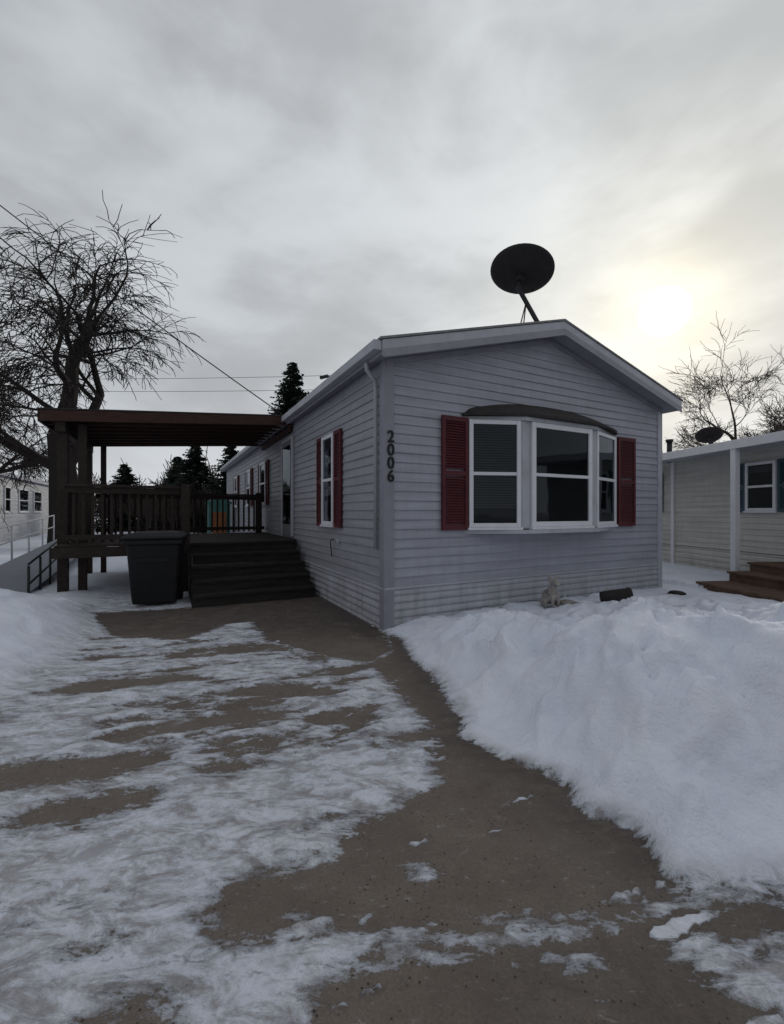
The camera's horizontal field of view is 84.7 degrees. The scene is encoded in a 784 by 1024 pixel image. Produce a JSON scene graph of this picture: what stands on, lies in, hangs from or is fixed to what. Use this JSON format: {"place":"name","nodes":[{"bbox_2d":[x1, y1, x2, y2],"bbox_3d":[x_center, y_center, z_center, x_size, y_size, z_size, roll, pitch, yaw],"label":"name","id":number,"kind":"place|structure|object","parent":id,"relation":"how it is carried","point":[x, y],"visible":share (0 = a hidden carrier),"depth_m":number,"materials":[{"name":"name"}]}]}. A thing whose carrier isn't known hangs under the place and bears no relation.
{"place":"outdoors","nodes":[
{"label":"outdoors","id":0,"kind":"place"},
{"bbox_2d":[226,364,378,585],"bbox_3d":[-3.644,-0.450,11.905,0.016,2.700,15.400,0,0,-28],"label":"siding","id":1,"kind":"object","parent":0,"point":[349,409],"visible":0.55,"depth_m":6.52,"materials":[{"name":"plastic"}]},
{"bbox_2d":[281,442,281,534],"bbox_3d":[-2.406,-0.520,9.450,0.050,2.040,0.060,0,0,-27],"label":"door jamb","id":2,"kind":"object","parent":1,"relation":"attached to","point":[281,488],"depth_m":9.42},
{"bbox_2d":[282,436,290,523],"bbox_3d":[-2.212,-0.645,9.077,0.050,1.790,0.780,0,0,-27],"label":"entry door","id":3,"kind":"structure","parent":2,"relation":"attached to","point":[286,485],"depth_m":9.07,"materials":[{"name":"white glass"}]},
{"bbox_2d":[282,440,290,535],"bbox_3d":[-2.205,-0.490,9.081,0.034,1.980,0.780,0,0,-27],"label":"door leaf","id":4,"kind":"object","parent":3,"relation":"attached to","point":[286,529],"visible":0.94,"depth_m":9.09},
{"bbox_2d":[322,434,330,440],"bbox_3d":[-0.999,-1.173,6.749,0.058,0.055,0.420,0,0,-28],"label":"window frame","id":5,"kind":"structure","parent":1,"relation":"attached to","point":[327,437],"depth_m":6.74,"materials":[{"name":"white plastic"}]},
{"bbox_2d":[324,439,328,520],"bbox_3d":[-1.043,-0.500,6.845,0.001,1.290,0.210,0,0,-28],"label":"curtain","id":6,"kind":"object","parent":5,"relation":"hanging from","point":[326,455],"visible":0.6,"depth_m":6.84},
{"bbox_2d":[324,439,330,451],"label":"blinds","id":7,"kind":"object","parent":5,"relation":"hanging from","point":[327,445],"visible":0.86,"depth_m":6.78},
{"bbox_2d":[320,524,335,527],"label":"sill","id":8,"kind":"structure","parent":1,"relation":"attached to","point":[330,526],"depth_m":6.63,"materials":[{"name":"white plastic"}]},
{"bbox_2d":[321,437,323,523],"bbox_3d":[-1.109,-0.500,6.960,0.060,1.400,0.055,0,0,-28],"label":"frame","id":9,"kind":"object","parent":8,"relation":"on","point":[322,482],"visible":0.54,"depth_m":6.93,"materials":[{"name":"white plastic"}]},
{"bbox_2d":[316,437,321,525],"bbox_3d":[-1.191,-0.495,7.123,0.035,1.450,0.290,0,0,-28],"label":"side shutter","id":10,"kind":"object","parent":9,"relation":"attached to","point":[318,482],"visible":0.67,"depth_m":7.19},
{"bbox_2d":[322,521,330,524],"bbox_3d":[-0.999,0.172,6.749,0.058,0.055,0.420,0,0,-28],"label":"frame bottom","id":11,"kind":"object","parent":8,"relation":"on","point":[326,522],"visible":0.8,"depth_m":6.74,"materials":[{"name":"white plastic"}]},
{"bbox_2d":[328,438,330,520],"bbox_3d":[-0.992,-0.500,6.753,0.001,1.290,0.420,0,0,-27],"label":"interior","id":12,"kind":"object","parent":11,"relation":"on","point":[329,490],"visible":0.4,"depth_m":6.72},
{"bbox_2d":[331,433,332,524],"bbox_3d":[-0.890,-0.500,6.538,0.060,1.400,0.055,0,0,-28],"label":"frame","id":13,"kind":"object","parent":8,"relation":"on","point":[331,478],"visible":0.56,"depth_m":6.51,"materials":[{"name":"white plastic"}]},
{"bbox_2d":[333,428,341,527],"bbox_3d":[-0.806,-0.495,6.382,0.035,1.450,0.280,0,0,-28],"label":"side shutter","id":14,"kind":"object","parent":13,"relation":"attached to","point":[337,470],"visible":1,"depth_m":6.38,"materials":[{"name":"plastic"}]},
{"bbox_2d":[364,362,377,549],"bbox_3d":[-0.253,-0.657,5.129,0.195,2.214,0.057,0,0,-43],"label":"downspout","id":15,"kind":"object","parent":1,"relation":"attached to","point":[372,377],"visible":1,"depth_m":5.15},
{"bbox_2d":[379,359,383,629],"bbox_3d":[-0.109,-0.190,5.098,0.033,3.220,0.121,0,0,-28],"label":"corner post left side","id":16,"kind":"object","parent":1,"relation":"attached to","point":[381,493],"visible":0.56,"depth_m":5.09,"materials":[{"name":"plastic"}]},
{"bbox_2d":[0,518,728,607],"bbox_3d":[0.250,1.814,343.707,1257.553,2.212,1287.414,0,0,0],"label":"ground","id":17,"kind":"structure","parent":0,"point":[112,581],"depth_m":8.79,"materials":[{"name":"snow"}]},
{"bbox_2d":[0,476,48,542],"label":"siding","id":18,"kind":"object","parent":17,"relation":"on","point":[19,530],"depth_m":21.58,"materials":[{"name":"plastic"}]},
{"bbox_2d":[0,473,48,485],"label":"roof","id":19,"kind":"structure","parent":18,"relation":"on","point":[34,481],"depth_m":22.31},
{"bbox_2d":[0,342,48,482],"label":"bare tree","id":20,"kind":"object","parent":17,"relation":"on","point":[24,460],"visible":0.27,"depth_m":27.12,"materials":[{"name":"brown plant"}]},
{"bbox_2d":[0,515,75,592],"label":"wheelchair ramp","id":21,"kind":"structure","parent":17,"relation":"on","point":[31,571],"depth_m":8.62,"materials":[{"name":"metal"}]},
{"bbox_2d":[0,588,106,705],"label":"snow bank","id":22,"kind":"structure","parent":17,"relation":"on","point":[40,636],"depth_m":4.47,"materials":[{"name":"snow"}]},
{"bbox_2d":[0,190,203,542],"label":"bare tree","id":23,"kind":"object","parent":17,"relation":"on","point":[80,349],"visible":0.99,"depth_m":16.30,"materials":[{"name":"brown plant"}]},
{"bbox_2d":[95,464,152,528],"bbox_3d":[-20.412,-1.044,32.764,5.617,5.303,5.293,0,0,0],"label":"spruce tree","id":24,"kind":"object","parent":17,"relation":"on","point":[126,477],"visible":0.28,"depth_m":32.66,"materials":[{"name":"green plant"}]},
{"bbox_2d":[47,446,222,533],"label":"distant trees","id":25,"kind":"object","parent":17,"relation":"on","point":[98,510],"visible":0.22,"depth_m":26.42,"materials":[{"name":"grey plant"}]},
{"bbox_2d":[152,456,186,526],"bbox_3d":[-17.188,-1.435,34.538,6.217,6.058,5.152,0,0,-37],"label":"spruce tree","id":26,"kind":"object","parent":17,"relation":"on","point":[170,478],"visible":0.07,"depth_m":34.20,"materials":[{"name":"green plant"}]},
{"bbox_2d":[36,407,314,607],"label":"covered deck","id":27,"kind":"structure","parent":17,"relation":"on","point":[85,431],"depth_m":7.46,"materials":[{"name":"brown wood"}]},
{"bbox_2d":[291,436,293,536],"bbox_3d":[-2.018,-0.520,8.705,0.050,2.040,0.060,0,0,-28],"label":"door jamb","id":28,"kind":"object","parent":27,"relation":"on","point":[292,486],"depth_m":8.68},
{"bbox_2d":[143,446,217,532],"bbox_3d":[-14.274,-1.741,31.004,6.654,6.607,6.071,0,0,0],"label":"spruce tree","id":29,"kind":"object","parent":17,"relation":"on","point":[197,472],"visible":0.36,"depth_m":30.62,"materials":[{"name":"green plant"}]},
{"bbox_2d":[190,446,238,532],"bbox_3d":[-11.121,-1.641,29.900,6.034,6.409,6.495,0,0,29],"label":"spruce tree","id":30,"kind":"object","parent":17,"relation":"on","point":[230,452],"visible":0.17,"depth_m":29.54,"materials":[{"name":"green plant"}]},
{"bbox_2d":[207,499,231,532],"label":"garden shed","id":31,"kind":"structure","parent":17,"relation":"on","point":[214,514],"depth_m":15.97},
{"bbox_2d":[212,512,225,532],"bbox_3d":[-6.417,0.650,15.975,0.480,1.300,0.019,0,0,-27],"label":"door","id":32,"kind":"structure","parent":31,"relation":"in","point":[214,513],"depth_m":15.97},
{"bbox_2d":[267,362,308,414],"bbox_3d":[-6.201,-3.884,26.367,8.145,10.640,8.768,0,0,0],"label":"spruce tree","id":33,"kind":"object","parent":17,"relation":"on","point":[291,394],"visible":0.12,"depth_m":26.15,"materials":[{"name":"green plant"}]},
{"bbox_2d":[267,560,378,627],"bbox_3d":[-3.649,1.180,11.903,0.022,0.540,15.400,0,0,-27],"label":"skirting","id":34,"kind":"object","parent":17,"relation":"on","point":[360,600],"visible":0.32,"depth_m":6.09,"materials":[{"name":"plastic"}]},
{"bbox_2d":[300,559,382,589],"bbox_3d":[-3.653,0.908,11.901,0.031,0.027,15.400,0,0,-28],"label":"skirt cap","id":35,"kind":"object","parent":34,"relation":"on","point":[361,581],"visible":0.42,"depth_m":6.12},
{"bbox_2d":[384,359,393,629],"bbox_3d":[-0.039,-0.190,5.083,0.135,3.220,0.032,0,0,-28],"label":"corner trim","id":36,"kind":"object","parent":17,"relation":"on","point":[388,503],"visible":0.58,"depth_m":5.06,"materials":[{"name":"plastic"}]},
{"bbox_2d":[387,443,394,455],"bbox_3d":[-0.012,-0.737,5.068,0.089,0.143,0.012,0,0,-27],"label":"house number digit","id":37,"kind":"object","parent":36,"relation":"attached to","point":[388,449],"visible":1,"depth_m":5.06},
{"bbox_2d":[387,457,394,468],"bbox_3d":[-0.012,-0.582,5.068,0.089,0.143,0.012,0,0,-27],"label":"house number digit","id":38,"kind":"object","parent":36,"relation":"attached to","point":[388,463],"visible":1,"depth_m":5.06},
{"bbox_2d":[387,430,394,442],"bbox_3d":[-0.012,-0.893,5.068,0.088,0.141,0.012,0,0,-27],"label":"house number digit","id":39,"kind":"object","parent":36,"relation":"attached to","point":[391,437],"visible":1,"depth_m":5.06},
{"bbox_2d":[388,470,394,481],"bbox_3d":[-0.011,-0.427,5.069,0.086,0.144,0.012,0,0,-27],"label":"house number digit","id":40,"kind":"object","parent":36,"relation":"attached to","point":[390,475],"visible":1,"depth_m":5.06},
{"bbox_2d":[394,565,657,625],"bbox_3d":[2.322,1.180,6.313,5.400,0.540,0.022,0,0,-27],"label":"front skirting","id":41,"kind":"object","parent":17,"relation":"on","point":[410,604],"visible":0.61,"depth_m":5.89,"materials":[{"name":"plastic"}]},
{"bbox_2d":[385,563,661,590],"bbox_3d":[2.324,0.908,6.309,5.440,0.027,0.031,0,0,-27],"label":"skirt cap front","id":42,"kind":"object","parent":41,"relation":"on","point":[449,583],"visible":1,"depth_m":5.94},
{"bbox_2d":[394,344,657,586],"bbox_3d":[2.320,-0.815,6.318,5.400,3.430,0.016,0,0,-28],"label":"front siding","id":43,"kind":"object","parent":42,"relation":"on","point":[428,393],"visible":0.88,"depth_m":5.85,"materials":[{"name":"plastic"}]},
{"bbox_2d":[441,415,467,529],"bbox_3d":[0.804,-0.495,5.492,0.400,1.450,0.036,0,0,-27],"label":"shutter","id":44,"kind":"object","parent":43,"relation":"attached to","point":[454,511],"visible":1,"depth_m":5.48,"materials":[{"name":"plastic"}]},
{"bbox_2d":[468,419,522,529],"bbox_3d":[1.346,-0.482,5.621,0.740,1.435,0.080,0,0,-7],"label":"window","id":45,"kind":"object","parent":43,"relation":"attached to","point":[494,474],"visible":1,"depth_m":5.63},
{"bbox_2d":[386,339,661,412],"bbox_3d":[2.325,-2.133,6.308,5.400,0.805,0.042,0,0,-28],"label":"frieze","id":46,"kind":"object","parent":43,"relation":"attached to","point":[557,345],"visible":1,"depth_m":6.03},
{"bbox_2d":[521,421,529,528],"bbox_3d":[1.753,-0.495,5.738,0.170,1.450,0.105,0,0,-27],"label":"bay mullion","id":47,"kind":"object","parent":43,"relation":"attached to","point":[525,474],"visible":0.7,"depth_m":5.68},
{"bbox_2d":[461,404,616,434],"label":"bay cap roof","id":48,"kind":"structure","parent":43,"relation":"attached to","point":[516,410],"depth_m":5.82,"materials":[{"name":"metal"}]},
{"bbox_2d":[464,527,613,533],"bbox_3d":[2.360,0.261,6.133,3.020,0.049,0.375,0,0,-28],"label":"bay seat","id":49,"kind":"object","parent":43,"relation":"attached to","point":[525,531],"visible":0.86,"depth_m":5.68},
{"bbox_2d":[466,416,612,435],"bbox_3d":[2.355,-1.226,6.142,2.980,0.049,0.355,0,0,-28],"label":"bay head","id":50,"kind":"object","parent":43,"relation":"attached to","point":[540,420],"visible":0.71,"depth_m":5.73},
{"bbox_2d":[529,422,594,529],"bbox_3d":[2.378,-0.482,5.988,1.221,1.435,0.080,0,0,-28],"label":"bay center sash","id":51,"kind":"object","parent":43,"relation":"attached to","point":[561,476],"visible":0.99,"depth_m":5.98,"materials":[{"name":"plastic"}]},
{"bbox_2d":[593,430,595,526],"bbox_3d":[2.924,-0.495,6.348,0.170,1.450,0.105,0,0,-27],"label":"bay mullion","id":52,"kind":"object","parent":43,"relation":"attached to","point":[594,477],"visible":0.28,"depth_m":6.31},
{"bbox_2d":[595,431,617,527],"bbox_3d":[3.305,-0.482,6.636,0.080,1.435,0.861,0,0,45],"label":"bay right sash","id":53,"kind":"object","parent":43,"relation":"attached to","point":[606,480],"visible":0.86,"depth_m":6.67,"materials":[{"name":"plastic"}]},
{"bbox_2d":[617,437,635,525],"bbox_3d":[3.860,-0.495,7.083,0.440,1.450,0.035,0,0,-28],"label":"shutter","id":54,"kind":"object","parent":43,"relation":"attached to","point":[626,497],"visible":1,"depth_m":7.08,"materials":[{"name":"plastic"}]},
{"bbox_2d":[657,411,661,587],"bbox_3d":[4.691,-0.190,7.545,0.120,3.220,0.032,0,0,-28],"label":"corner post","id":55,"kind":"object","parent":43,"relation":"attached to","point":[659,492],"visible":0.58,"depth_m":7.52,"materials":[{"name":"plastic"}]},
{"bbox_2d":[374,580,783,882],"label":"snow bank","id":56,"kind":"structure","parent":17,"relation":"on","point":[655,716],"depth_m":2.37,"materials":[{"name":"snow"}]},
{"bbox_2d":[539,575,561,607],"bbox_3d":[2.119,1.049,5.751,0.289,0.433,0.299,0,0,29],"label":"statue","id":57,"kind":"object","parent":56,"relation":"on","point":[550,594],"visible":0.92,"depth_m":5.66,"materials":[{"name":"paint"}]},
{"bbox_2d":[560,599,578,604],"bbox_3d":[2.392,1.246,5.802,0.260,0.128,0.227,0,0,0],"label":"landscape rock","id":58,"kind":"object","parent":56,"relation":"on","point":[565,601],"visible":0.4,"depth_m":5.73,"materials":[{"name":"stone"}]},
{"bbox_2d":[667,590,685,594],"bbox_3d":[4.614,1.312,6.944,0.313,0.083,0.208,0,0,0],"label":"landscape rock","id":59,"kind":"object","parent":56,"relation":"on","point":[675,592],"visible":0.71,"depth_m":6.92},
{"bbox_2d":[659,311,783,451],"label":"bare tree","id":60,"kind":"object","parent":17,"relation":"on","point":[776,425],"visible":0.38,"depth_m":25.28,"materials":[{"name":"brown plant"}]},
{"bbox_2d":[662,544,783,571],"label":"skirting","id":61,"kind":"object","parent":17,"relation":"on","point":[713,559],"depth_m":9.50,"materials":[{"name":"beige"}]},
{"bbox_2d":[662,543,782,555],"bbox_3d":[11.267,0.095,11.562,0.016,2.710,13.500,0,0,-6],"label":"cap","id":62,"kind":"object","parent":61,"relation":"on","point":[729,550],"depth_m":14.18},
{"bbox_2d":[662,446,783,555],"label":"side siding","id":63,"kind":"object","parent":61,"relation":"on","point":[702,502],"depth_m":9.44,"materials":[{"name":"plastic"}]},
{"bbox_2d":[662,473,662,511],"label":"shutter","id":64,"kind":"object","parent":63,"relation":"attached to","point":[662,492],"visible":0.02,"depth_m":10.91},
{"bbox_2d":[671,462,674,562],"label":"wall trim","id":65,"kind":"structure","parent":63,"relation":"attached to","point":[672,511],"depth_m":10.57,"materials":[{"name":"white plastic"}]},
{"bbox_2d":[662,441,783,463],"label":"roof","id":66,"kind":"structure","parent":63,"relation":"on","point":[757,447],"depth_m":8.66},
{"bbox_2d":[666,439,673,462],"bbox_3d":[6.744,-1.480,10.457,0.162,0.560,0.170,0,0,-6],"label":"roof vent pipe","id":67,"kind":"object","parent":66,"relation":"on","point":[669,444],"visible":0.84,"depth_m":10.41,"materials":[{"name":"metal"}]},
{"bbox_2d":[695,427,722,443],"bbox_3d":[6.934,-1.603,9.440,0.474,0.465,0.454,0,0,0],"label":"satellite dish","id":68,"kind":"object","parent":66,"relation":"on","point":[708,435],"visible":0.98,"depth_m":9.36,"materials":[{"name":"metal"}]},
{"bbox_2d":[662,430,783,460],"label":"eave fascia","id":69,"kind":"structure","parent":66,"relation":"attached to","point":[778,436],"depth_m":8.08,"materials":[{"name":"white plastic"}]},
{"bbox_2d":[740,463,744,511],"bbox_3d":[7.073,-0.490,8.752,0.035,0.980,0.240,0,0,-6],"label":"shutter","id":70,"kind":"object","parent":63,"relation":"attached to","point":[742,487],"visible":0.43,"depth_m":8.67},
{"bbox_2d":[747,460,771,465],"bbox_3d":[7.116,-0.943,8.304,0.058,0.055,0.510,0,0,-6],"label":"window frame","id":71,"kind":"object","parent":63,"relation":"attached to","point":[759,463],"depth_m":8.30,"materials":[{"name":"white plastic"}]},
{"bbox_2d":[748,463,771,472],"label":"blinds","id":72,"kind":"object","parent":71,"relation":"hanging from","point":[761,467],"visible":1,"depth_m":8.31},
{"bbox_2d":[748,484,771,487],"bbox_3d":[7.108,-0.495,8.303,0.034,0.044,0.510,0,0,-6],"label":"meeting rail","id":73,"kind":"object","parent":63,"relation":"attached to","point":[757,486],"visible":1,"depth_m":8.31,"materials":[{"name":"white plastic"}]},
{"bbox_2d":[743,511,778,512],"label":"sill","id":74,"kind":"structure","parent":63,"relation":"attached to","point":[760,512],"depth_m":8.26,"materials":[{"name":"white plastic"}]},
{"bbox_2d":[745,463,748,510],"bbox_3d":[7.087,-0.495,8.585,0.060,0.950,0.055,0,0,-6],"label":"frame","id":75,"kind":"object","parent":74,"relation":"on","point":[746,488],"visible":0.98,"depth_m":8.57,"materials":[{"name":"white plastic"}]},
{"bbox_2d":[747,508,771,510],"bbox_3d":[7.116,-0.048,8.304,0.058,0.055,0.510,0,0,-6],"label":"frame bottom","id":76,"kind":"object","parent":74,"relation":"on","point":[759,509],"visible":1,"depth_m":8.30,"materials":[{"name":"white plastic"}]},
{"bbox_2d":[749,464,771,507],"bbox_3d":[7.124,-0.495,8.304,0.001,0.840,0.510,0,0,-6],"label":"interior","id":77,"kind":"object","parent":76,"relation":"on","point":[761,497],"visible":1,"depth_m":8.32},
{"bbox_2d":[772,460,776,510],"bbox_3d":[7.143,-0.495,8.022,0.060,0.950,0.055,0,0,-6],"label":"frame","id":78,"kind":"object","parent":74,"relation":"on","point":[774,485],"visible":1,"depth_m":8.00,"materials":[{"name":"white plastic"}]},
{"bbox_2d":[777,458,783,511],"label":"shutter","id":79,"kind":"object","parent":63,"relation":"attached to","point":[780,485],"visible":1,"depth_m":7.92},
{"bbox_2d":[730,448,739,570],"bbox_3d":[6.381,0.110,8.004,0.110,2.580,0.110,0,0,-6],"label":"porch post","id":80,"kind":"object","parent":17,"relation":"on","point":[734,509],"visible":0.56,"depth_m":7.95,"materials":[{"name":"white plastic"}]},
{"bbox_2d":[696,562,783,601],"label":"wooden steps","id":81,"kind":"structure","parent":17,"relation":"on","point":[762,580],"depth_m":7.18,"materials":[{"name":"brown wood"}]},
{"bbox_2d":[746,344,783,435],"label":"bare tree","id":82,"kind":"object","parent":17,"relation":"on","point":[780,380],"visible":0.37,"depth_m":26.93,"materials":[{"name":"brown plant"}]},
{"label":"utility pole","id":83,"kind":"object","parent":17,"relation":"on","visible":0},
{"bbox_2d":[0,205,329,414],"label":"overhead wires","id":84,"kind":"object","parent":83,"relation":"attached to","point":[159,326],"visible":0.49,"depth_m":12.78,"materials":[{"name":"black"}]},
{"bbox_2d":[0,586,783,1023],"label":"concrete driveway","id":85,"kind":"structure","parent":0,"point":[310,810],"depth_m":1.71,"materials":[{"name":"concrete"},{"name":"snow"}]},
{"bbox_2d":[120,531,188,604],"bbox_3d":[-3.588,0.848,6.589,0.800,1.105,0.897,0,0,-20],"label":"trash bin","id":86,"kind":"object","parent":85,"relation":"on","point":[155,563],"visible":1,"depth_m":6.27,"materials":[{"name":"black plastic"}]},
{"bbox_2d":[0,0,783,504],"label":"sky","id":87,"kind":"structure","parent":0,"point":[334,177],"materials":[{"name":"grey"}]},
{"bbox_2d":[377,319,682,400],"bbox_3d":[-1.228,-2.320,13.132,5.800,0.821,15.915,0,0,-27],"label":"roof covering","id":88,"kind":"object","parent":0,"point":[512,325],"visible":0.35,"depth_m":5.71,"materials":[{"name":"metal"}]},
{"bbox_2d":[222,327,678,471],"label":"roof fascia","id":89,"kind":"structure","parent":88,"relation":"attached to","point":[579,351],"depth_m":6.61,"materials":[{"name":"metal"}]},
{"bbox_2d":[220,339,381,470],"bbox_3d":[-3.818,-1.849,11.781,0.098,0.110,15.860,0,0,-28],"label":"gutter","id":90,"kind":"object","parent":89,"relation":"attached to","point":[370,350],"visible":0.9,"depth_m":6.01,"materials":[{"name":"metal"}]},
{"bbox_2d":[490,243,554,322],"bbox_3d":[2.022,-3.263,6.704,0.933,1.491,0.926,0,0,0],"label":"satellite dish","id":91,"kind":"object","parent":89,"relation":"attached to","point":[521,269],"visible":0.98,"depth_m":6.58,"materials":[{"name":"metal"}]},
{"bbox_2d":[382,321,681,411],"bbox_3d":[2.439,-2.212,6.089,5.740,0.966,0.013,0,0,-28],"label":"rake board","id":92,"kind":"object","parent":89,"relation":"attached to","point":[426,339],"visible":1,"depth_m":5.62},
{"bbox_2d":[599,587,632,601],"bbox_3d":[3.108,1.174,5.980,0.385,0.238,0.238,-4,-1,12],"label":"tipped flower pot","id":93,"kind":"object","parent":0,"point":[617,594],"visible":0.73,"depth_m":5.91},
{"bbox_3d":[-3.419,-0.182,11.375,0.080,0.034,0.790,0,0,-27],"label":"sill","id":94,"kind":"object","parent":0,"visible":0},
{"bbox_2d":[259,464,260,492],"bbox_3d":[-3.570,-0.750,11.687,0.060,1.100,0.055,0,0,-28],"label":"frame","id":95,"kind":"object","parent":94,"relation":"on","point":[259,478],"visible":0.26,"depth_m":11.66,"materials":[{"name":"white plastic"}]},
{"bbox_2d":[264,462,264,503],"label":"frame","id":96,"kind":"object","parent":94,"relation":"on","point":[264,482],"visible":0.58,"depth_m":11.06,"materials":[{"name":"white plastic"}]},
{"bbox_2d":[265,459,268,504],"bbox_3d":[-3.170,-0.750,10.924,0.035,1.140,0.260,0,0,-28],"label":"shutter","id":97,"kind":"object","parent":96,"relation":"attached to","point":[267,482],"visible":1,"depth_m":10.81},
{"bbox_3d":[-3.409,-0.228,11.380,0.058,0.055,0.640,0,0,-27],"label":"frame bottom","id":98,"kind":"object","parent":94,"relation":"on","visible":0},
{"bbox_2d":[261,467,263,501],"bbox_3d":[-3.402,-0.750,11.383,0.001,0.990,0.640,0,0,-28],"label":"interior","id":99,"kind":"object","parent":98,"relation":"on","point":[262,481],"visible":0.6,"depth_m":11.49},
{"bbox_3d":[-4.481,-0.182,13.415,0.080,0.034,0.790,0,0,-27],"label":"sill","id":100,"kind":"object","parent":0,"visible":0},
{"label":"frame","id":101,"kind":"object","parent":100,"relation":"on","visible":0},
{"bbox_2d":[250,468,252,505],"bbox_3d":[-4.232,-0.750,12.964,0.035,1.140,0.260,0,0,-27],"label":"shutter","id":102,"kind":"object","parent":101,"relation":"attached to","point":[251,484],"visible":0.86,"depth_m":12.87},
{"bbox_3d":[-17.487,0.018,19.581,0.080,0.034,0.840,0,0,-28],"label":"sill","id":103,"kind":"object","parent":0,"visible":0},
{"bbox_2d":[4,486,5,511],"bbox_3d":[-17.324,-0.575,19.245,0.060,1.150,0.055,0,0,-28],"label":"frame","id":104,"kind":"object","parent":103,"relation":"on","point":[5,498],"visible":0.88,"depth_m":19.25,"materials":[{"name":"white plastic"}]},
{"bbox_3d":[-17.497,-0.028,19.575,0.058,0.055,0.690,0,0,-28],"label":"frame bottom","id":105,"kind":"object","parent":103,"relation":"on","visible":0},
{"bbox_2d":[6,488,9,510],"bbox_3d":[-17.504,-0.575,19.572,0.001,1.040,0.690,0,0,-27],"label":"interior","id":106,"kind":"object","parent":105,"relation":"on","point":[8,497],"visible":0.8,"depth_m":19.73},
{"bbox_3d":[-18.642,0.018,21.798,0.080,0.034,1.640,0,0,-28],"label":"sill","id":107,"kind":"object","parent":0,"visible":0},
{"bbox_2d":[18,489,19,511],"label":"frame","id":108,"kind":"object","parent":107,"relation":"on","point":[19,500],"visible":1,"depth_m":21.09,"materials":[{"name":"white plastic"}]},
{"bbox_3d":[-18.652,-0.028,21.793,0.058,0.055,1.490,0,0,-28],"label":"frame bottom","id":109,"kind":"object","parent":107,"relation":"on","visible":0},
{"bbox_2d":[20,490,27,510],"bbox_3d":[-18.659,-0.575,21.789,0.001,1.040,1.490,0,0,-28],"label":"interior","id":110,"kind":"object","parent":109,"relation":"on","point":[23,504],"visible":1,"depth_m":21.78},
{"bbox_3d":[-19.842,0.018,24.104,0.080,0.034,1.640,0,0,-27],"label":"sill","id":111,"kind":"object","parent":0,"visible":0},
{"bbox_2d":[33,491,34,511],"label":"frame","id":112,"kind":"object","parent":111,"relation":"on","point":[33,501],"visible":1,"depth_m":23.41,"materials":[{"name":"white plastic"}]},
{"bbox_3d":[-19.852,-0.028,24.099,0.058,0.055,1.490,0,0,-27],"label":"frame bottom","id":113,"kind":"object","parent":111,"relation":"on","visible":0},
{"bbox_2d":[35,492,40,510],"bbox_3d":[-19.859,-0.575,24.096,0.001,1.040,1.490,0,0,-28],"label":"interior","id":114,"kind":"object","parent":113,"relation":"on","point":[37,504],"visible":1,"depth_m":24.12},
{"bbox_3d":[-5.774,-0.182,15.898,0.080,0.034,0.790,0,0,-27],"label":"sill","id":115,"kind":"object","parent":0,"visible":0},
{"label":"frame","id":116,"kind":"object","parent":115,"relation":"on","visible":0},
{"bbox_2d":[237,475,238,506],"bbox_3d":[-5.525,-0.750,15.447,0.035,1.140,0.260,0,0,-28],"label":"shutter","id":117,"kind":"object","parent":116,"relation":"attached to","point":[237,487],"visible":0.6,"depth_m":15.47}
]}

